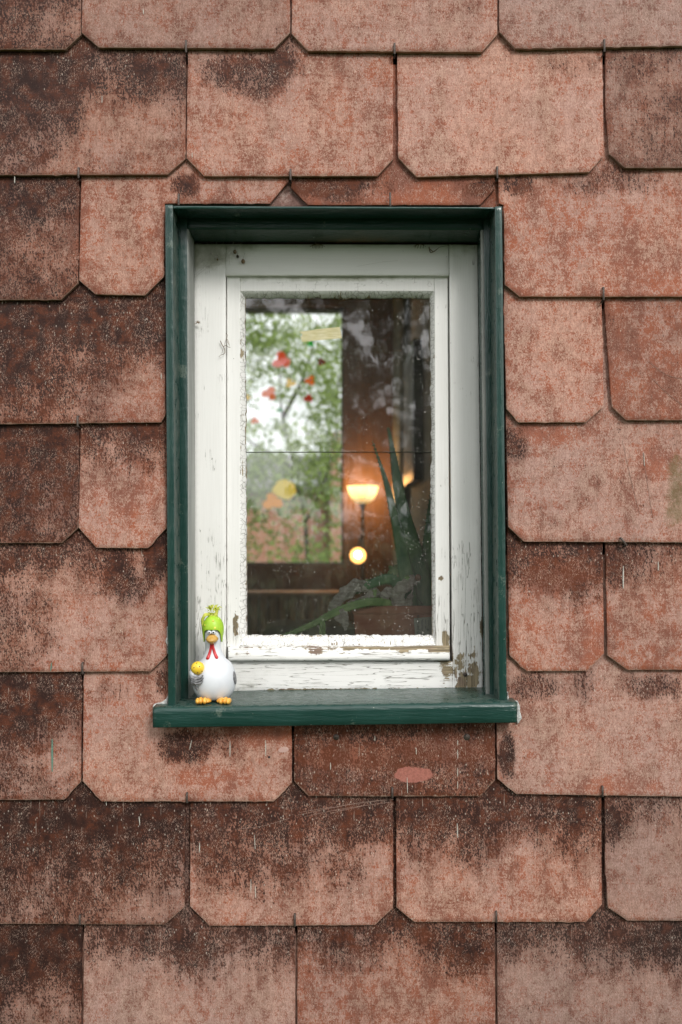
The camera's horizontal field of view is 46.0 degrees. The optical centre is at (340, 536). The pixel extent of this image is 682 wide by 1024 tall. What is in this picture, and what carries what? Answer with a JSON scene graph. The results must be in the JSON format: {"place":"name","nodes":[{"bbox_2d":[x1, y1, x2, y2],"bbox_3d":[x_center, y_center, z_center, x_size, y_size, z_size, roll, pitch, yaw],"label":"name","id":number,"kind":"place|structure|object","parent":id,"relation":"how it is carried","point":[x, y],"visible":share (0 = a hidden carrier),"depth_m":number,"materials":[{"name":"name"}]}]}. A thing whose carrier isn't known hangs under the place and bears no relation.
{"place":"outdoors","nodes":[
{"label":"outdoors","id":0,"kind":"place"},
{"bbox_2d":[245,314,340,454],"label":"sky","id":1,"kind":"structure","parent":0,"point":[264,414],"materials":[{"name":"white"}]},
{"bbox_2d":[246,432,340,561],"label":"brick house","id":2,"kind":"structure","parent":0,"point":[262,557],"depth_m":27.20,"materials":[{"name":"red"}]},
{"bbox_2d":[262,619,354,635],"bbox_3d":[-0.110,0.704,3.225,0.514,0.792,0.650,0,0,0],"label":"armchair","id":3,"kind":"object","parent":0,"point":[282,626],"visible":0.05,"depth_m":2.92,"materials":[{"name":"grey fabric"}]},
{"bbox_2d":[246,298,392,634],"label":"wall back","id":4,"kind":"structure","parent":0,"point":[367,372],"depth_m":5.40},
{"bbox_2d":[246,308,342,563],"bbox_3d":[-0.510,-0.680,5.485,1.050,1.740,0.070,0,0,0],"label":"window","id":5,"kind":"structure","parent":4,"relation":"attached to","point":[294,311],"depth_m":5.45,"materials":[{"name":"brown glass"}]},
{"bbox_2d":[251,417,258,423],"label":"paper sticker","id":6,"kind":"object","parent":5,"relation":"attached to","point":[254,420],"visible":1,"depth_m":5.48,"materials":[{"name":"pink paper"}]},
{"bbox_2d":[261,387,275,399],"bbox_3d":[-0.495,-0.975,5.484,0.098,0.091,0.003,0,0,0],"label":"paper sticker","id":7,"kind":"object","parent":5,"relation":"attached to","point":[269,393],"visible":1,"depth_m":5.48,"materials":[{"name":"pink"}]},
{"bbox_2d":[262,493,281,508],"bbox_3d":[-0.469,-0.241,5.484,0.137,0.112,0.003,0,0,0],"label":"paper sticker","id":8,"kind":"object","parent":5,"relation":"attached to","point":[272,501],"visible":1,"depth_m":5.48,"materials":[{"name":"orange"}]},
{"bbox_2d":[272,351,290,366],"bbox_3d":[-0.408,-1.208,5.484,0.126,0.109,0.003,0,0,0],"label":"paper sticker","id":9,"kind":"object","parent":5,"relation":"attached to","point":[281,360],"visible":1,"depth_m":5.48,"materials":[{"name":"red paper"}]},
{"bbox_2d":[272,479,295,499],"bbox_3d":[-0.389,-0.320,5.484,0.165,0.139,0.003,0,0,0],"label":"paper sticker","id":10,"kind":"object","parent":5,"relation":"attached to","point":[285,489],"visible":1,"depth_m":5.48,"materials":[{"name":"yellow paper"}]},
{"bbox_2d":[286,378,295,387],"bbox_3d":[-0.341,-1.047,5.484,0.067,0.063,0.003,0,0,0],"label":"paper sticker","id":11,"kind":"object","parent":5,"relation":"attached to","point":[290,383],"visible":1,"depth_m":5.48,"materials":[{"name":"yellow paper"}]},
{"bbox_2d":[303,394,312,401],"bbox_3d":[-0.224,-0.943,5.484,0.066,0.055,0.003,0,0,0],"label":"paper sticker","id":12,"kind":"object","parent":5,"relation":"attached to","point":[308,398],"visible":1,"depth_m":5.48,"materials":[{"name":"red paper"}]},
{"bbox_2d":[304,375,313,385],"bbox_3d":[-0.216,-1.064,5.484,0.068,0.068,0.003,0,0,0],"label":"paper sticker","id":13,"kind":"object","parent":5,"relation":"attached to","point":[309,380],"visible":1,"depth_m":5.48,"materials":[{"name":"orange paper"}]},
{"bbox_2d":[300,327,341,341],"bbox_3d":[-0.033,-0.326,1.296,0.069,0.024,0.001,0,0,0],"label":"masking tape","id":14,"kind":"object","parent":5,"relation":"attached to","point":[323,334],"visible":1,"depth_m":1.29,"materials":[{"name":"beige paper"}]},
{"bbox_2d":[318,358,325,365],"bbox_3d":[-0.131,-1.190,5.484,0.054,0.052,0.003,0,0,0],"label":"paper sticker","id":15,"kind":"object","parent":5,"relation":"attached to","point":[321,361],"visible":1,"depth_m":5.48,"materials":[{"name":"red paper"}]},
{"bbox_2d":[247,590,342,634],"bbox_3d":[-0.850,0.688,5.240,1.740,0.664,0.140,0,0,0],"label":"radiator","id":16,"kind":"object","parent":4,"relation":"attached to","point":[273,595],"visible":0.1,"depth_m":5.18,"materials":[{"name":"metal"}]},
{"bbox_2d":[347,485,377,595],"bbox_3d":[0.138,0.389,5.062,0.280,1.411,0.315,0,0,0],"label":"floor lamp","id":17,"kind":"object","parent":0,"point":[362,496],"visible":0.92,"depth_m":5.01,"materials":[{"name":"beige"}]},
{"bbox_2d":[406,299,430,545],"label":"wall","id":18,"kind":"structure","parent":0,"point":[417,327],"depth_m":3.90,"materials":[{"name":"paint"}]},
{"bbox_2d":[393,298,405,576],"bbox_3d":[0.363,-0.325,4.989,0.040,2.650,0.683,0,0,0],"label":"curtain","id":19,"kind":"object","parent":18,"relation":"hanging from","point":[399,332],"visible":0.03,"depth_m":4.75,"materials":[{"name":"fabric"}]},
{"bbox_2d":[404,339,422,486],"bbox_3d":[0.373,-0.617,4.200,0.052,0.684,0.600,0,0,0],"label":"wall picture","id":20,"kind":"object","parent":18,"relation":"attached to","point":[413,414],"depth_m":3.90,"materials":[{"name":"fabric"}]},
{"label":"inner sill","id":21,"kind":"structure","parent":0,"visible":0},
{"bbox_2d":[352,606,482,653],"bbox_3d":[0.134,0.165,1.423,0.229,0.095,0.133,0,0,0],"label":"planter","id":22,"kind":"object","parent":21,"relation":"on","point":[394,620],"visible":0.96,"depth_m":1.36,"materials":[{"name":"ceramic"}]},
{"bbox_2d":[281,427,431,635],"bbox_3d":[0.060,-0.009,1.395,0.333,0.367,0.099,0,0,0],"label":"aloe plant","id":23,"kind":"object","parent":22,"relation":"in","point":[411,583],"visible":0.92,"depth_m":1.39,"materials":[{"name":"green plant"}]},
{"label":"ground","id":24,"kind":"structure","parent":0,"visible":0},
{"bbox_2d":[245,314,340,561],"bbox_3d":[-0.680,-0.953,8.781,2.297,4.910,1.667,0,0,0],"label":"garden tree","id":25,"kind":"object","parent":24,"relation":"on","point":[324,461],"visible":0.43,"depth_m":8.58,"materials":[{"name":"green plant"}]},
{"bbox_2d":[0,0,681,1023],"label":"shingle wall","id":26,"kind":"structure","parent":24,"relation":"on","point":[526,868],"depth_m":1.19,"materials":[{"name":"tile"}]},
{"bbox_2d":[153,205,521,727],"bbox_3d":[-0.006,-0.113,1.251,0.545,0.781,0.178,0,0,0],"label":"window","id":27,"kind":"structure","parent":26,"relation":"attached to","point":[443,673],"depth_m":1.28,"materials":[{"name":"green paint"}]},
{"bbox_2d":[189,603,236,703],"bbox_3d":[-0.191,0.173,1.208,0.068,0.147,0.074,0,0,0],"label":"hen figurine","id":28,"kind":"object","parent":27,"relation":"on","point":[212,673],"visible":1,"depth_m":1.19,"materials":[{"name":"white ceramic"}]},
{"bbox_2d":[195,242,241,273],"bbox_3d":[-0.193,-0.437,1.265,0.079,0.058,0.020,0,0,0],"label":"cobweb","id":29,"kind":"object","parent":27,"relation":"attached to","point":[215,257],"visible":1,"depth_m":1.27},
{"bbox_2d":[219,333,229,356],"bbox_3d":[-0.184,-0.303,1.273,0.019,0.039,0.003,0,0,0],"label":"dry twig","id":30,"kind":"object","parent":27,"relation":"attached to","point":[225,345],"visible":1,"depth_m":1.27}
]}

